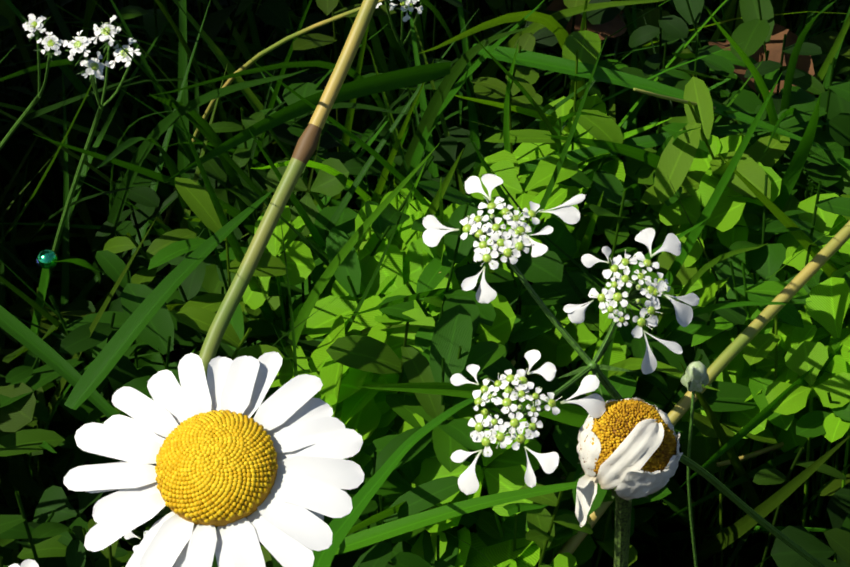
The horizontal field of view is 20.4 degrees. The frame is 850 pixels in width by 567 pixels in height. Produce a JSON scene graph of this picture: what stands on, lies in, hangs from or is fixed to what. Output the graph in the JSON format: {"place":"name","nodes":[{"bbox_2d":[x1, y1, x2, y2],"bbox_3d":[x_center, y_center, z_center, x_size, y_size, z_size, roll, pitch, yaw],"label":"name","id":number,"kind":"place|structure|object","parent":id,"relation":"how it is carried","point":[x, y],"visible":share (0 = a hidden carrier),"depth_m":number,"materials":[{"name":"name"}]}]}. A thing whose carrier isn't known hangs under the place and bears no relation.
{"place":"outdoors","nodes":[
{"label":"outdoors","id":0,"kind":"place"},
{"bbox_2d":[0,0,849,566],"bbox_3d":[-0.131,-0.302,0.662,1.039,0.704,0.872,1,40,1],"label":"clover grass","id":1,"kind":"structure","parent":0,"point":[342,300],"depth_m":0.62,"materials":[{"name":"green plant"}]},
{"bbox_2d":[0,32,49,149],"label":"umbel rays","id":2,"kind":"object","parent":1,"relation":"on","point":[22,118],"visible":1,"depth_m":0.60,"materials":[{"name":"green plant"}]},
{"bbox_2d":[22,14,50,40],"bbox_3d":[-0.095,-0.062,0.576,0.007,0.006,0.006,1,40,1],"label":"umbel","id":3,"kind":"object","parent":2,"relation":"attached to","point":[32,25],"visible":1,"depth_m":0.57,"materials":[{"name":"white plant"}]},
{"bbox_2d":[35,32,63,59],"bbox_3d":[-0.091,-0.058,0.573,0.008,0.006,0.007,1,40,1],"label":"umbel","id":4,"kind":"object","parent":2,"relation":"attached to","point":[49,41],"visible":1,"depth_m":0.57,"materials":[{"name":"white plant"}]},
{"bbox_2d":[25,45,131,356],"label":"umbel rays","id":5,"kind":"object","parent":1,"relation":"on","point":[79,169],"visible":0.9,"depth_m":0.57,"materials":[{"name":"green plant"}]},
{"bbox_2d":[63,30,94,65],"bbox_3d":[-0.078,-0.053,0.534,0.008,0.006,0.007,1,40,1],"label":"umbel","id":6,"kind":"object","parent":5,"relation":"on","point":[79,44],"visible":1,"depth_m":0.53,"materials":[{"name":"white plant"}]},
{"bbox_2d":[78,51,109,83],"bbox_3d":[-0.076,-0.049,0.540,0.007,0.006,0.005,1,40,1],"label":"umbel","id":7,"kind":"object","parent":5,"relation":"attached to","point":[95,68],"visible":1,"depth_m":0.54,"materials":[{"name":"white plant"}]},
{"bbox_2d":[90,15,120,52],"bbox_3d":[-0.074,-0.058,0.547,0.007,0.006,0.009,1,40,1],"label":"umbel","id":8,"kind":"object","parent":5,"relation":"attached to","point":[111,30],"visible":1,"depth_m":0.55,"materials":[{"name":"white plant"}]},
{"bbox_2d":[109,38,140,68],"bbox_3d":[-0.069,-0.053,0.548,0.008,0.005,0.008,1,40,1],"label":"umbel","id":9,"kind":"object","parent":5,"relation":"attached to","point":[123,56],"visible":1,"depth_m":0.55,"materials":[{"name":"white plant"}]},
{"bbox_2d":[63,352,364,566],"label":"oxeye daisy","id":10,"kind":"object","parent":1,"relation":"on","point":[210,466],"visible":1,"depth_m":0.29,"materials":[{"name":"white plant"}]},
{"bbox_2d":[312,392,499,566],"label":"grass blade","id":11,"kind":"object","parent":1,"relation":"on","point":[340,528],"depth_m":0.36,"materials":[{"name":"green plant"}]},
{"bbox_2d":[385,1,454,177],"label":"umbel rays","id":12,"kind":"object","parent":1,"relation":"on","point":[401,45],"visible":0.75,"depth_m":0.67,"materials":[{"name":"green plant"}]},
{"bbox_2d":[376,0,391,7],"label":"umbel","id":13,"kind":"object","parent":12,"relation":"attached to","point":[378,4],"visible":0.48,"depth_m":0.65,"materials":[{"name":"white plant"}]},
{"bbox_2d":[389,0,422,21],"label":"umbel","id":14,"kind":"object","parent":12,"relation":"attached to","point":[406,5],"visible":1,"depth_m":0.66,"materials":[{"name":"white plant"}]},
{"bbox_2d":[0,44,842,554],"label":"grass","id":15,"kind":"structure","parent":1,"relation":"on","point":[106,360],"depth_m":0.54,"materials":[{"name":"green plant"}]},
{"bbox_2d":[35,249,57,268],"bbox_3d":[-0.096,-0.006,0.598,0.006,0.005,0.005,1,40,1],"label":"beetle","id":16,"kind":"object","parent":15,"relation":"on","point":[46,258],"visible":1,"depth_m":0.60,"materials":[{"name":"blue"}]},
{"bbox_2d":[199,0,849,564],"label":"dry stalk","id":17,"kind":"object","parent":1,"relation":"on","point":[305,148],"depth_m":0.51,"materials":[{"name":"brown plant"}]},
{"bbox_2d":[575,397,682,566],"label":"wilting daisy","id":18,"kind":"object","parent":1,"relation":"on","point":[628,450],"visible":1,"depth_m":0.37,"materials":[{"name":"white plant"}]},
{"bbox_2d":[500,252,825,566],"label":"umbel stalks","id":19,"kind":"object","parent":1,"relation":"on","point":[593,366],"visible":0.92,"depth_m":0.39,"materials":[{"name":"green plant"}]},
{"bbox_2d":[422,174,585,303],"bbox_3d":[0.012,-0.008,0.385,0.020,0.011,0.025,32,50,32],"label":"white flower cluster","id":20,"kind":"object","parent":19,"relation":"attached to","point":[433,235],"visible":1,"depth_m":0.38,"materials":[{"name":"white plant"}]},
{"bbox_2d":[450,349,605,494],"bbox_3d":[0.016,0.022,0.373,0.025,0.016,0.017,1,40,1],"label":"white flower cluster","id":21,"kind":"object","parent":19,"relation":"attached to","point":[593,405],"visible":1,"depth_m":0.37,"materials":[{"name":"white plant"}]},
{"bbox_2d":[563,228,699,373],"bbox_3d":[0.035,0.002,0.385,0.019,0.017,0.019,16,42,18],"label":"white flower cluster","id":22,"kind":"object","parent":19,"relation":"attached to","point":[655,289],"visible":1,"depth_m":0.38,"materials":[{"name":"white plant"}]},
{"bbox_2d":[546,0,814,96],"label":"dead leaves","id":23,"kind":"object","parent":1,"relation":"on","point":[774,45],"visible":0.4,"depth_m":0.72,"materials":[{"name":"brown plant"}]},
{"bbox_2d":[681,361,708,566],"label":"flower bud","id":24,"kind":"object","parent":1,"relation":"on","point":[695,376],"visible":1,"depth_m":0.42,"materials":[{"name":"green plant"}]},
{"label":"umbel stalks","id":25,"kind":"object","parent":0,"visible":0},
{"bbox_2d":[8,559,38,566],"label":"flower","id":26,"kind":"object","parent":25,"relation":"on","point":[28,563],"visible":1,"depth_m":0.40,"materials":[{"name":"white plant"}]},
{"bbox_2d":[124,531,147,551],"bbox_3d":[-0.044,0.046,0.390,0.016,0.008,0.012,1,40,1],"label":"umbellet","id":27,"kind":"object","parent":25,"relation":"on","point":[130,534],"visible":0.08,"depth_m":0.39,"materials":[{"name":"white plant"}]}
]}

